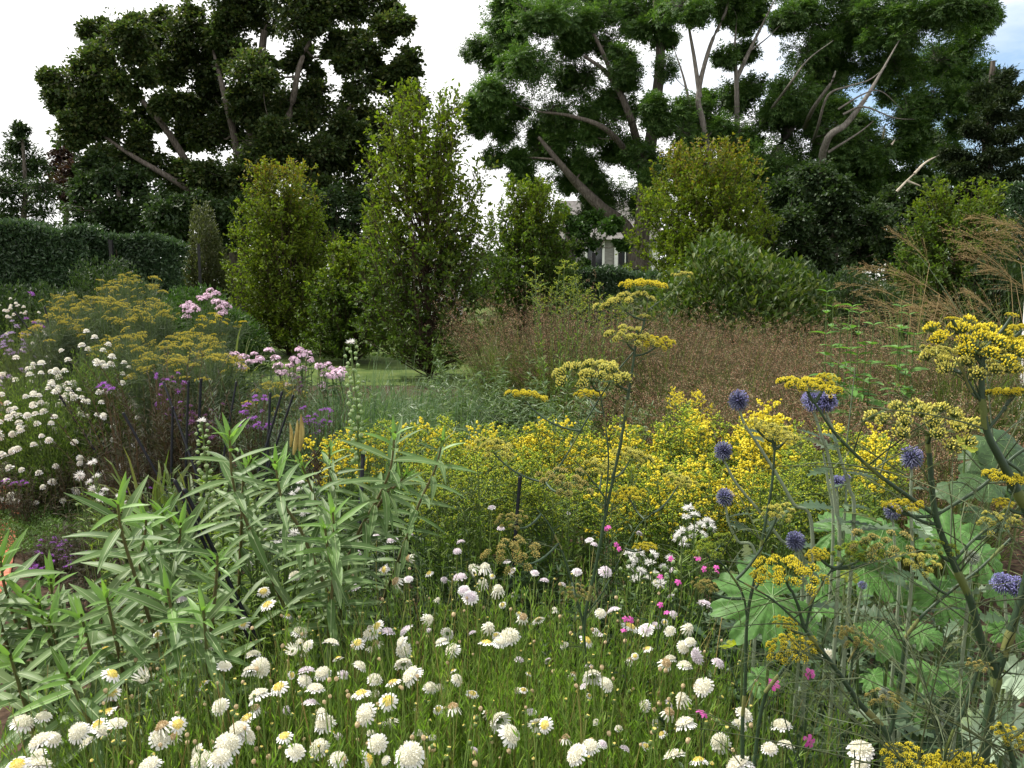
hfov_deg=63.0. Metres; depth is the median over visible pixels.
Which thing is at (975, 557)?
globe thistle
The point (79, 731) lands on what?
white daisy clump
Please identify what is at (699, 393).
goldenrod plant
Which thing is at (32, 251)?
clipped hedge
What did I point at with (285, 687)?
leafy plant
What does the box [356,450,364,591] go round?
plant stake
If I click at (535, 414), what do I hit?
willow leaf plant
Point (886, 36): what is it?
ash tree
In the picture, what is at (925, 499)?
red switchgrass
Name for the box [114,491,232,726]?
milkweed plant
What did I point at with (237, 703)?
leafy plant
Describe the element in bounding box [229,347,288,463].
phlox plant
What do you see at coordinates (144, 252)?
clipped hedge
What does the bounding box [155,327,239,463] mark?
fennel plant
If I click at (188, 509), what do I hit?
plant stake
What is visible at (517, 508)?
plant stake
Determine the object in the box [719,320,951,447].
red switchgrass
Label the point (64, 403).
plant stake
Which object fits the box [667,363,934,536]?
red switchgrass
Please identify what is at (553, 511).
goldenrod plant
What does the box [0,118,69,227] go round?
pine tree
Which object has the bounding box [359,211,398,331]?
olive shrub
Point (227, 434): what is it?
milkweed plant
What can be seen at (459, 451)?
goldenrod plant
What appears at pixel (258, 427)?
blazing star
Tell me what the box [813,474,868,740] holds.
globe thistle
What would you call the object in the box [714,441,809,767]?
globe thistle
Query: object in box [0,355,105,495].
pincushion mound
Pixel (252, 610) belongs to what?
leafy plant
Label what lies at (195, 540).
leafy plant
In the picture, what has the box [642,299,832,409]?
red switchgrass
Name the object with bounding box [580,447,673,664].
goldenrod plant
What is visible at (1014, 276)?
dark shrub
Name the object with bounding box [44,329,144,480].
pincushion mound
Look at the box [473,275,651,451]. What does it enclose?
red switchgrass
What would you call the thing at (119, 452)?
blazing star
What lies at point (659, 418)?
red switchgrass
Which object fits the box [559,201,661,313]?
house
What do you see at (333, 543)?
milkweed plant
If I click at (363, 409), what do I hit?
blue grass
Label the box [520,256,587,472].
goldenrod plant
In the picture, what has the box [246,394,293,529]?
plant stake
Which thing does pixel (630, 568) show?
flowering plant
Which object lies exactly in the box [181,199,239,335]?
olive shrub
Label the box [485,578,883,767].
white daisy clump
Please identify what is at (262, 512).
leafy plant
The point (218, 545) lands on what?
white blazing star
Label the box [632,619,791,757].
pink campion
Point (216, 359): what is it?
fennel plant
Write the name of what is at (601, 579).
flowering plant
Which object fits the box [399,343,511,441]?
willow leaf plant
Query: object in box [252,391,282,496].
plant stake
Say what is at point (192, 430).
blazing star
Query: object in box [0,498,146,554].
thyme mat
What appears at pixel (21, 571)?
milkweed plant
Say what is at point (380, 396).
blue grass
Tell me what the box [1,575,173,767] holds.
milkweed plant
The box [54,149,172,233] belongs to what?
understory tree
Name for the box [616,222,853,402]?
dome shrub
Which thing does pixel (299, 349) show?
phlox plant
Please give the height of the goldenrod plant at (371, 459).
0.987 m
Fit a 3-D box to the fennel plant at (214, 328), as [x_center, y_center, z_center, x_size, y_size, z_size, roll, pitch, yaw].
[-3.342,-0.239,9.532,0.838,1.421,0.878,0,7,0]
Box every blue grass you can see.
[227,384,400,532]
[231,363,369,449]
[256,344,442,491]
[290,396,472,567]
[313,365,459,425]
[336,341,502,455]
[390,354,535,440]
[397,383,506,532]
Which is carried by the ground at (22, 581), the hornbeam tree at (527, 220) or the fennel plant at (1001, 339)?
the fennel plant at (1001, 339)
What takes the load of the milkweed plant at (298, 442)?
on the ground at (22, 581)
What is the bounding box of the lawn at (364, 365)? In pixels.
[0,293,1003,384]
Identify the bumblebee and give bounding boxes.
[825,395,835,401]
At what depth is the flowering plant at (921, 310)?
6.36 m
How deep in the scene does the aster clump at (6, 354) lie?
7.98 m
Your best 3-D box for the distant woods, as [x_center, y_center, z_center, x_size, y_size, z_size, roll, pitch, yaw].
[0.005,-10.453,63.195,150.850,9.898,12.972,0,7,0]
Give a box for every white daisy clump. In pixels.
[0,627,315,767]
[1,601,473,767]
[125,576,533,767]
[176,505,607,767]
[236,622,632,767]
[347,634,782,767]
[364,511,751,767]
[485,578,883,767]
[642,654,950,767]
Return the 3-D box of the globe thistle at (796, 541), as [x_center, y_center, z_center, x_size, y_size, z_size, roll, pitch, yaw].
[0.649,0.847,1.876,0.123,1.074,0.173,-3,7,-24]
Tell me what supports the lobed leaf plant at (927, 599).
on the ground at (22, 581)
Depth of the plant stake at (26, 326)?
8.94 m
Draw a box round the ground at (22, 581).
[0,289,1023,767]
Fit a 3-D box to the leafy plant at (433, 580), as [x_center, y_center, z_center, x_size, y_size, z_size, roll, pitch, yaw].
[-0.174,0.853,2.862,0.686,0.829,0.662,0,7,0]
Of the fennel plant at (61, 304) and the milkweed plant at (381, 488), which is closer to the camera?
the milkweed plant at (381, 488)
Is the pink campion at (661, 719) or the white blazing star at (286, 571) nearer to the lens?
the pink campion at (661, 719)
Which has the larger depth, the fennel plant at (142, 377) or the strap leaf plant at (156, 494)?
the fennel plant at (142, 377)
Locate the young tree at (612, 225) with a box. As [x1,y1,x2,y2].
[538,202,633,266]
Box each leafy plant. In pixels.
[45,474,212,621]
[102,503,315,716]
[138,460,329,635]
[143,663,301,760]
[182,437,386,630]
[185,531,366,724]
[191,648,408,762]
[247,475,417,655]
[301,513,505,706]
[366,497,559,688]
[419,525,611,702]
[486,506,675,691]
[615,671,782,767]
[635,545,821,707]
[672,594,862,719]
[684,539,897,761]
[714,592,925,767]
[757,584,981,767]
[759,559,960,730]
[799,579,1023,766]
[840,697,1016,767]
[854,680,1023,767]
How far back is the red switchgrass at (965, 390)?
6.38 m
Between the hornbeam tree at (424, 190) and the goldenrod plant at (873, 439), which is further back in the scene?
the hornbeam tree at (424, 190)
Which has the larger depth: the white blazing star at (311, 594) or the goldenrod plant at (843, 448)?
the goldenrod plant at (843, 448)
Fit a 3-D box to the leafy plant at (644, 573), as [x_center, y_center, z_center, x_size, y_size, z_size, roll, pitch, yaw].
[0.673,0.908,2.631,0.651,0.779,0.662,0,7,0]
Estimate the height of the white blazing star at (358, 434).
1.409 m
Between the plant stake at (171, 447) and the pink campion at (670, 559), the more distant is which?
the plant stake at (171, 447)
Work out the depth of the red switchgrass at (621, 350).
8.10 m
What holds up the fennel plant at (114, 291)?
on the ground at (22, 581)
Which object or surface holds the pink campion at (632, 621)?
on the ground at (22, 581)
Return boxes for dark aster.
[0,451,99,524]
[20,533,93,581]
[68,442,187,520]
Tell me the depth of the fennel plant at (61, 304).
8.93 m
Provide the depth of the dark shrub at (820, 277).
15.61 m
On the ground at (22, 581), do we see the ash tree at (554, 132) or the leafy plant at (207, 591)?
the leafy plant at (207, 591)
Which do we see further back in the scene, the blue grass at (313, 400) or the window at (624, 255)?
the window at (624, 255)
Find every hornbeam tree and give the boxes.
[219,155,343,354]
[288,237,395,362]
[340,76,511,377]
[467,173,594,358]
[615,132,786,348]
[866,174,1023,366]
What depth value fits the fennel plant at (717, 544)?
1.40 m
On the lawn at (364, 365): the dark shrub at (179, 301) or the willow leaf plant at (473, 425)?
the dark shrub at (179, 301)
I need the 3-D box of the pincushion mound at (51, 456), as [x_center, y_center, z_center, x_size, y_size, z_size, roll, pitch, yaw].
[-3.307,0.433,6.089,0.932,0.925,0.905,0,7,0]
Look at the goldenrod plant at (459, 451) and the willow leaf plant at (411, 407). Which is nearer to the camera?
the goldenrod plant at (459, 451)
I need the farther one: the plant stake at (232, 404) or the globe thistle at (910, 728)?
the plant stake at (232, 404)
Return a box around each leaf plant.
[64,449,215,580]
[110,453,277,594]
[209,327,267,453]
[351,390,483,522]
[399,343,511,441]
[406,381,556,543]
[448,351,579,506]
[503,358,613,516]
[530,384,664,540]
[710,560,818,767]
[799,508,914,708]
[843,620,943,767]
[890,505,1015,759]
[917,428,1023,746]
[933,610,1023,767]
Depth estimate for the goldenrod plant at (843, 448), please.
3.59 m
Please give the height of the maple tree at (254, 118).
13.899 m
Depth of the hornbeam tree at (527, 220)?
16.87 m
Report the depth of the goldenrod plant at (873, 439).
3.10 m
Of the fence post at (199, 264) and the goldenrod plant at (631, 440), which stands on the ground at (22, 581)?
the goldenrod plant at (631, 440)
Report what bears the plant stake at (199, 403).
on the ground at (22, 581)
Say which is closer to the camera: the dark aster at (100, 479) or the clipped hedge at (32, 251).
the dark aster at (100, 479)
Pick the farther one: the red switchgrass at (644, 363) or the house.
the house
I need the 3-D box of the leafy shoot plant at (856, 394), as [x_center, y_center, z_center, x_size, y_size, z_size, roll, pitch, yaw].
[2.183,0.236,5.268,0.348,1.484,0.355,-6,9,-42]
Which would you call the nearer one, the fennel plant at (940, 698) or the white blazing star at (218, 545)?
the fennel plant at (940, 698)
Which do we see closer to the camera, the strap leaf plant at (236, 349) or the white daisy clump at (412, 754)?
the white daisy clump at (412, 754)
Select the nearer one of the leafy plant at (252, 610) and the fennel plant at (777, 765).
the fennel plant at (777, 765)
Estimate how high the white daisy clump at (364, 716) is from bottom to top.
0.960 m
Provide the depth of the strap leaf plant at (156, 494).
4.38 m
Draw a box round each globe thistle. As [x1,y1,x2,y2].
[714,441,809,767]
[716,488,756,746]
[728,389,842,754]
[785,530,850,756]
[799,391,897,767]
[812,434,856,765]
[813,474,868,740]
[823,581,873,766]
[848,686,933,767]
[849,503,929,765]
[870,446,936,767]
[927,550,992,767]
[979,572,1023,767]
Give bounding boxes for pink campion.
[528,525,668,761]
[541,602,739,767]
[611,552,751,732]
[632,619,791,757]
[656,668,878,767]
[656,708,814,767]
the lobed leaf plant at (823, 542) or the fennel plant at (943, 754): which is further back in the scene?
the lobed leaf plant at (823, 542)
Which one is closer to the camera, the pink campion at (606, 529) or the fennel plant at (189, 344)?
the pink campion at (606, 529)
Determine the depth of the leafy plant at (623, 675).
2.09 m
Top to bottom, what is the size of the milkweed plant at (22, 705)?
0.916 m
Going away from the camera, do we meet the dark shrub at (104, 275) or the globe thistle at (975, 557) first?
the globe thistle at (975, 557)
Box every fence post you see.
[108,240,114,285]
[197,244,201,295]
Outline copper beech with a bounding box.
[40,141,89,260]
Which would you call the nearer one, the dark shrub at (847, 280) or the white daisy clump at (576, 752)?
the white daisy clump at (576, 752)
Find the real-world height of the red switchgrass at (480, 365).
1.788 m
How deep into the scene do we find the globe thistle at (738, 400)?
1.79 m
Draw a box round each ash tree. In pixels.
[455,0,683,272]
[630,0,1007,248]
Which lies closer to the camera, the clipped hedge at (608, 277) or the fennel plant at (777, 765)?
the fennel plant at (777, 765)
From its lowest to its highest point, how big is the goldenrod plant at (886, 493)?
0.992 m
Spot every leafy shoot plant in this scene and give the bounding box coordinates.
[808,289,863,426]
[828,303,886,438]
[874,304,927,450]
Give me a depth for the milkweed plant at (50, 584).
2.04 m
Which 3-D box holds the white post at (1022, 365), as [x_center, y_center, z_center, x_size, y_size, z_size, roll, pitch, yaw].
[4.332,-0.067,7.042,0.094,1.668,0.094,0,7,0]
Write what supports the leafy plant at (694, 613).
on the ground at (22, 581)
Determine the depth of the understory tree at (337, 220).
27.35 m
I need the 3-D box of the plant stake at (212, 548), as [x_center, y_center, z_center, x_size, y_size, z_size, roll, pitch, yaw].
[-0.613,0.828,2.235,0.726,1.034,0.014,4,8,30]
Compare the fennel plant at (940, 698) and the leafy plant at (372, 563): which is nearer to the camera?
the fennel plant at (940, 698)
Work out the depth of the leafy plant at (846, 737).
2.04 m
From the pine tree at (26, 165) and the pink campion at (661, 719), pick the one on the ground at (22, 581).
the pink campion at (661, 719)
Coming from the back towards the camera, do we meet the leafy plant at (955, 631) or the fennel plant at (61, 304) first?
the fennel plant at (61, 304)
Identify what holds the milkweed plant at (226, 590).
on the ground at (22, 581)
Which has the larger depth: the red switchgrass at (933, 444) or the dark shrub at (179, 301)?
the dark shrub at (179, 301)
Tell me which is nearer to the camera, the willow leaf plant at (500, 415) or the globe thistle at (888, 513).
the globe thistle at (888, 513)
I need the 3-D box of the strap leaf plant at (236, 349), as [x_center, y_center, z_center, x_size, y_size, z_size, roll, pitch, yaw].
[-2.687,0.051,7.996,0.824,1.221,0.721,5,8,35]
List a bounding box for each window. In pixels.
[585,239,604,267]
[621,251,628,268]
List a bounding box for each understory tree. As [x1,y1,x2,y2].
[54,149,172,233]
[124,186,266,281]
[266,179,392,264]
[746,155,955,290]
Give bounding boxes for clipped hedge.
[0,216,104,341]
[86,228,191,311]
[549,263,662,357]
[982,180,1023,319]
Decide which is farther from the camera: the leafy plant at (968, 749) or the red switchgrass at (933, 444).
the red switchgrass at (933, 444)
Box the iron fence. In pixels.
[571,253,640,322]
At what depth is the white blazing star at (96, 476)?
3.29 m
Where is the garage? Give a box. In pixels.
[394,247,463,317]
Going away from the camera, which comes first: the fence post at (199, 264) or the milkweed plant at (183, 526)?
the milkweed plant at (183, 526)
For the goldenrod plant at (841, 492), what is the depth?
2.95 m
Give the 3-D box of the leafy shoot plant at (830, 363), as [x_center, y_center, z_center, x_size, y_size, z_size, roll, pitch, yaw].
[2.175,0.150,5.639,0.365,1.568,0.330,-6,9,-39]
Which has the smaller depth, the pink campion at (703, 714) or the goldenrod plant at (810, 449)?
the pink campion at (703, 714)
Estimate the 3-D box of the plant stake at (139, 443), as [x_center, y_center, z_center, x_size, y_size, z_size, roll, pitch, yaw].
[-1.855,0.623,4.535,0.722,0.900,0.018,4,8,29]
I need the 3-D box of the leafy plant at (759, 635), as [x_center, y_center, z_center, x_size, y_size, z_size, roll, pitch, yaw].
[0.752,0.887,2.324,0.599,0.893,0.671,0,7,0]
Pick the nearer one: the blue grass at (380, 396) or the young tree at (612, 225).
the blue grass at (380, 396)
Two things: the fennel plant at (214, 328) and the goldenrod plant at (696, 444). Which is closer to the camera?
the goldenrod plant at (696, 444)
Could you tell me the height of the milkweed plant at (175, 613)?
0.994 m
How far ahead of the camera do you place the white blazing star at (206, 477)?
3.16 m
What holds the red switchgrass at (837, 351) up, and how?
on the ground at (22, 581)
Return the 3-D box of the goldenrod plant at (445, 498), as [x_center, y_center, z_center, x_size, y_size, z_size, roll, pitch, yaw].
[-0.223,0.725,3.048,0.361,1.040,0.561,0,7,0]
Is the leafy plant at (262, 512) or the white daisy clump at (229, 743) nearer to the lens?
the white daisy clump at (229, 743)
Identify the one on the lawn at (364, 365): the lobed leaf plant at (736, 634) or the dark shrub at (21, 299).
the dark shrub at (21, 299)
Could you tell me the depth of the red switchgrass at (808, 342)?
7.73 m
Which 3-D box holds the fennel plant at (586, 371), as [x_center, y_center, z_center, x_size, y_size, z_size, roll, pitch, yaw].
[0.187,0.566,1.887,0.558,1.631,0.363,-1,7,-10]
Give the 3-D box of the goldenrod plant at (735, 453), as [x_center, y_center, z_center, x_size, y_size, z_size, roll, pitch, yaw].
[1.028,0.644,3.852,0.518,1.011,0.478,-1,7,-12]
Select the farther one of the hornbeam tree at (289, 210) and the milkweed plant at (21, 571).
the hornbeam tree at (289, 210)
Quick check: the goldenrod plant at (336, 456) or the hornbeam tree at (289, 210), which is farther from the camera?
the hornbeam tree at (289, 210)
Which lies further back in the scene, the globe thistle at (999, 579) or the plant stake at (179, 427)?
the plant stake at (179, 427)
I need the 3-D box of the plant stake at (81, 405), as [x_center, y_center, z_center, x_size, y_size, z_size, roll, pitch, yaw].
[-3.060,0.457,6.267,0.641,0.819,0.018,3,7,25]
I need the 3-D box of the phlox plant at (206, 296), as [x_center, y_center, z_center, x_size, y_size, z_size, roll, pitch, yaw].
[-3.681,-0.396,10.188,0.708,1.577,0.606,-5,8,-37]
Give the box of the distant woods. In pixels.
[53,215,1022,306]
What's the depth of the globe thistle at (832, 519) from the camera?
2.00 m
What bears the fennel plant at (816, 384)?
on the ground at (22, 581)
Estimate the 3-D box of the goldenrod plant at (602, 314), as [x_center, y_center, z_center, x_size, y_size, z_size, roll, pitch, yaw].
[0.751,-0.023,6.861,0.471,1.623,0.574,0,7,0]
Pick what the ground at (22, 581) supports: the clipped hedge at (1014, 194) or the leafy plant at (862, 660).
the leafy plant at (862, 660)
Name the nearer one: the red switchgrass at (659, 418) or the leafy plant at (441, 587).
the leafy plant at (441, 587)
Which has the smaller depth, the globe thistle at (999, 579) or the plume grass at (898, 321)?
the globe thistle at (999, 579)
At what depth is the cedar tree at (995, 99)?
22.68 m
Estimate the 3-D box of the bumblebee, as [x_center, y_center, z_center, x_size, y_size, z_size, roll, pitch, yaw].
[0.653,0.030,1.712,0.022,0.016,0.018,0,7,0]
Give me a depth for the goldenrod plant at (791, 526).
2.89 m
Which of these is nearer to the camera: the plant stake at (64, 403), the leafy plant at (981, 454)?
the leafy plant at (981, 454)
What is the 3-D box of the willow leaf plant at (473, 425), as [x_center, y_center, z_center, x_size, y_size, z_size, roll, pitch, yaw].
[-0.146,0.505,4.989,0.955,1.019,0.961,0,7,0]
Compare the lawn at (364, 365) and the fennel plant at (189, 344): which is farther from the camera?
the lawn at (364, 365)
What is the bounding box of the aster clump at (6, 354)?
[0,319,41,439]
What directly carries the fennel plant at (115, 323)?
on the ground at (22, 581)
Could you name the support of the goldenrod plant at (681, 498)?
on the ground at (22, 581)
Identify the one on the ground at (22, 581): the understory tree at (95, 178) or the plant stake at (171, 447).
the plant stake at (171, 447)
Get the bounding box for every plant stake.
[14,312,49,354]
[44,307,64,390]
[59,395,105,465]
[71,389,116,466]
[122,412,178,514]
[162,381,229,563]
[170,406,173,485]
[173,479,276,699]
[182,488,276,678]
[184,381,189,486]
[194,378,202,499]
[215,381,236,506]
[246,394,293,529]
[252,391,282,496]
[264,392,271,524]
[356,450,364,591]
[503,476,521,656]
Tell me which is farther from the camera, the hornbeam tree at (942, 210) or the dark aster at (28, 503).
the hornbeam tree at (942, 210)
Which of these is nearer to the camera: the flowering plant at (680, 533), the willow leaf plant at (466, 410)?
the flowering plant at (680, 533)
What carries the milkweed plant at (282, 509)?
on the ground at (22, 581)
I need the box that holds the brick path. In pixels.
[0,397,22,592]
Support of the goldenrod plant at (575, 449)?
on the ground at (22, 581)
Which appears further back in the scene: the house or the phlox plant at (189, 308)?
the house
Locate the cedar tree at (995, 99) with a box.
[882,60,1023,264]
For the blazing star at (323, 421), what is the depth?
5.20 m
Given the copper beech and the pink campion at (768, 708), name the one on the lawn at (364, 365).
the copper beech
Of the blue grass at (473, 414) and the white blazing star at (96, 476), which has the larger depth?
the blue grass at (473, 414)
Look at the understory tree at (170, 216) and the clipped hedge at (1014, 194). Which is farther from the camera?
the understory tree at (170, 216)
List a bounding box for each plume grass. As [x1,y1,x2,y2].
[821,225,1017,398]
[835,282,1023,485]
[904,212,1023,443]
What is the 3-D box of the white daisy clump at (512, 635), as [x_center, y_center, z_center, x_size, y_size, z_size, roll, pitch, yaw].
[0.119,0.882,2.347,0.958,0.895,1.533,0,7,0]
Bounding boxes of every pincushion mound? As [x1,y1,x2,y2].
[0,297,54,404]
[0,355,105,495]
[0,381,122,510]
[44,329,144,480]
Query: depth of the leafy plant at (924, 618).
2.54 m
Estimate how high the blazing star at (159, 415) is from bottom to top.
1.227 m
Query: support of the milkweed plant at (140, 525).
on the ground at (22, 581)
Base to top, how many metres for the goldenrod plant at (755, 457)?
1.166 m
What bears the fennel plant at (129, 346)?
on the ground at (22, 581)
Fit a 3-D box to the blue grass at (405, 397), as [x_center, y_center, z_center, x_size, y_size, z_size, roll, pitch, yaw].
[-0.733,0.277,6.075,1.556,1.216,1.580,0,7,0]
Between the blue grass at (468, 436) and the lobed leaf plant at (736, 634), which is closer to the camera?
the lobed leaf plant at (736, 634)
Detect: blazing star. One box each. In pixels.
[47,347,229,526]
[75,459,133,658]
[84,347,243,506]
[145,375,264,540]
[190,417,222,623]
[195,357,315,535]
[208,483,239,649]
[238,497,276,695]
[240,480,314,707]
[275,345,335,470]
[279,354,364,514]
[297,548,325,682]
[342,339,375,619]
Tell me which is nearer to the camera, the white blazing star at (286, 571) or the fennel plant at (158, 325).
the white blazing star at (286, 571)
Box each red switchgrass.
[424,267,596,439]
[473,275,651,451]
[545,290,715,443]
[547,355,799,525]
[575,295,777,438]
[623,324,868,433]
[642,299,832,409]
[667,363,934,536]
[681,299,896,415]
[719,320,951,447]
[735,361,1023,542]
[761,301,993,439]
[797,383,1023,602]
[822,297,1023,471]
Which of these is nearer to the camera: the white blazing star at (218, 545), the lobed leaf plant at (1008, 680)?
the lobed leaf plant at (1008, 680)
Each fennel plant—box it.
[4,308,95,410]
[29,289,99,392]
[51,291,143,409]
[78,322,164,459]
[86,272,169,402]
[113,342,193,458]
[115,295,192,390]
[151,342,256,488]
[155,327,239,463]
[188,305,254,371]
[466,271,698,733]
[590,515,1023,767]
[650,484,1023,766]
[674,417,825,767]
[674,648,1018,767]
[754,347,1023,767]
[756,627,1023,767]
[825,253,1023,590]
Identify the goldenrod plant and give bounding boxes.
[302,420,372,579]
[344,418,418,611]
[396,414,470,605]
[403,448,497,662]
[427,420,511,611]
[448,445,557,660]
[482,416,573,609]
[510,449,595,693]
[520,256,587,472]
[528,413,625,601]
[573,282,632,468]
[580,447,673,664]
[605,419,688,596]
[632,451,727,673]
[644,400,731,617]
[666,387,719,490]
[682,462,765,655]
[703,419,792,577]
[722,398,800,564]
[737,448,830,665]
[765,419,851,596]
[800,449,887,630]
[818,421,908,607]
[846,422,899,656]
[846,433,924,662]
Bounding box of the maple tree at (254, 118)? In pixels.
[32,0,431,326]
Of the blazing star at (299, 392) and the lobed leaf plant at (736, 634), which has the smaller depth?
the lobed leaf plant at (736, 634)
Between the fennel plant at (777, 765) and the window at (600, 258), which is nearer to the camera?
the fennel plant at (777, 765)
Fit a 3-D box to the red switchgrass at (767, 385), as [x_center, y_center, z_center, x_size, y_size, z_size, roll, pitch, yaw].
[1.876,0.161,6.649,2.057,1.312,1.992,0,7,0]
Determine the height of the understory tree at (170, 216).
4.765 m
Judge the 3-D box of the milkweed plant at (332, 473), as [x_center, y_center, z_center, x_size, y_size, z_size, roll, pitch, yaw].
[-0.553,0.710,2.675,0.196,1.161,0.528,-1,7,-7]
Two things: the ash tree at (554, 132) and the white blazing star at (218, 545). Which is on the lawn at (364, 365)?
the ash tree at (554, 132)
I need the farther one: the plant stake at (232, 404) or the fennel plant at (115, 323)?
the fennel plant at (115, 323)
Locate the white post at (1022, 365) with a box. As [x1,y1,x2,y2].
[1017,311,1023,443]
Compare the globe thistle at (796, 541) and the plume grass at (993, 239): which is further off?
the plume grass at (993, 239)
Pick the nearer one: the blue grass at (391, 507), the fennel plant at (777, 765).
the fennel plant at (777, 765)
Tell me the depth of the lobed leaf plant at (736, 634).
1.60 m
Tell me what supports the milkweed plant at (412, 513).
on the ground at (22, 581)
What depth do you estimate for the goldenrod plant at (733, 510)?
2.95 m
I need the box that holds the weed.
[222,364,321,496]
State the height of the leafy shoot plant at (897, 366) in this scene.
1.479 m
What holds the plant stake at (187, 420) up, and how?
on the ground at (22, 581)
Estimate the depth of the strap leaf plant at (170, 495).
4.23 m
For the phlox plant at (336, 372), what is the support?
on the ground at (22, 581)
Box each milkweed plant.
[0,528,91,763]
[0,550,134,762]
[0,580,155,767]
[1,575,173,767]
[64,472,206,737]
[107,556,268,767]
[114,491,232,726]
[177,413,331,682]
[182,546,246,725]
[212,441,401,686]
[273,493,387,712]
[274,415,359,660]
[274,416,447,678]
[299,439,362,620]
[360,426,476,639]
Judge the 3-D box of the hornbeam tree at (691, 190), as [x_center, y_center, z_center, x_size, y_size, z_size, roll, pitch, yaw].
[4.430,-3.262,19.703,3.761,5.028,3.860,6,9,43]
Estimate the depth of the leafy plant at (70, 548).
4.00 m
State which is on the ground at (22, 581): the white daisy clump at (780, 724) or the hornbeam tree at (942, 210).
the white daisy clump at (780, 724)
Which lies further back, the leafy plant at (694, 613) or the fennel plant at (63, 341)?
the fennel plant at (63, 341)
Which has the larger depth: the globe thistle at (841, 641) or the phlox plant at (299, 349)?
the phlox plant at (299, 349)
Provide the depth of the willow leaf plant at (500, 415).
5.89 m
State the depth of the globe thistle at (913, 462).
1.66 m
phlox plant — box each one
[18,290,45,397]
[179,299,235,366]
[182,288,237,354]
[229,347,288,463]
[250,346,339,440]
[295,361,372,432]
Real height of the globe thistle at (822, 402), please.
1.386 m
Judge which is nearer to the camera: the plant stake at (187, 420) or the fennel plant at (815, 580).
the fennel plant at (815, 580)
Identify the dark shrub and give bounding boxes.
[0,277,107,378]
[50,254,176,358]
[143,281,272,370]
[743,255,868,343]
[788,261,934,380]
[908,246,1023,381]
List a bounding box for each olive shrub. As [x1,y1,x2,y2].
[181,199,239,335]
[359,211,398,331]
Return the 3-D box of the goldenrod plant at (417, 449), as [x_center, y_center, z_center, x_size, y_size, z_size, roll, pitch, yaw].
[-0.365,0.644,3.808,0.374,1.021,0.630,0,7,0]
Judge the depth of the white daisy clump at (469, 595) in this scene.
2.18 m
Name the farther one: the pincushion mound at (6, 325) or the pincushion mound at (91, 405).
the pincushion mound at (6, 325)
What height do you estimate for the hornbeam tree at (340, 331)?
2.558 m
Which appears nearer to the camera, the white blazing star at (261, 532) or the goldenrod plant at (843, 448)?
the white blazing star at (261, 532)
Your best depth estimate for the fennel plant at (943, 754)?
1.06 m
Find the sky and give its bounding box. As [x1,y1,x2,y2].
[0,0,1023,285]
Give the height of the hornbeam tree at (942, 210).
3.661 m
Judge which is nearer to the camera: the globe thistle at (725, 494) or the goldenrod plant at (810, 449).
the globe thistle at (725, 494)
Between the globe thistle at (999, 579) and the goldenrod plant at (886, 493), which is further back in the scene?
the goldenrod plant at (886, 493)
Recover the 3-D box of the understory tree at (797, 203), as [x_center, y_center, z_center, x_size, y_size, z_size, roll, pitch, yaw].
[8.663,-3.483,22.239,6.108,4.862,3.853,0,7,0]
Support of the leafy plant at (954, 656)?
on the ground at (22, 581)
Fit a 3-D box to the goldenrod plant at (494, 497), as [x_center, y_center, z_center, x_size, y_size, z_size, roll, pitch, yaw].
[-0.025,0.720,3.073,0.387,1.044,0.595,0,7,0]
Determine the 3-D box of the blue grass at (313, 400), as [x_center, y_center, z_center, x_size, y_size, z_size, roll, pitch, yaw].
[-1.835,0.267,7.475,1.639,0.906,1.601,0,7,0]
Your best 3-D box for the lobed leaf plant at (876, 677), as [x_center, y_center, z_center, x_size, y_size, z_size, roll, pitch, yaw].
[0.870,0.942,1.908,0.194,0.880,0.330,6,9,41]
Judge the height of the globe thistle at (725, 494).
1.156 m
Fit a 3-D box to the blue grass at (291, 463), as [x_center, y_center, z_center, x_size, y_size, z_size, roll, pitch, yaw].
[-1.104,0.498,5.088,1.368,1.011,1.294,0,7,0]
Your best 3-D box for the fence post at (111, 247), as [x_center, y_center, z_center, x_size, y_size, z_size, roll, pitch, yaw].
[-8.342,-1.744,17.517,0.088,2.518,0.088,0,7,0]
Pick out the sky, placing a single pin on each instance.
(32, 32)
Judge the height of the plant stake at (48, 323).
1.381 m
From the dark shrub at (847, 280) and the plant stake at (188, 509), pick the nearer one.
the plant stake at (188, 509)
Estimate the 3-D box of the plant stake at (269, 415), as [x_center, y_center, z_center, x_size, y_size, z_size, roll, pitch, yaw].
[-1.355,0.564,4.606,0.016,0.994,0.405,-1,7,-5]
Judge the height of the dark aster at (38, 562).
0.206 m

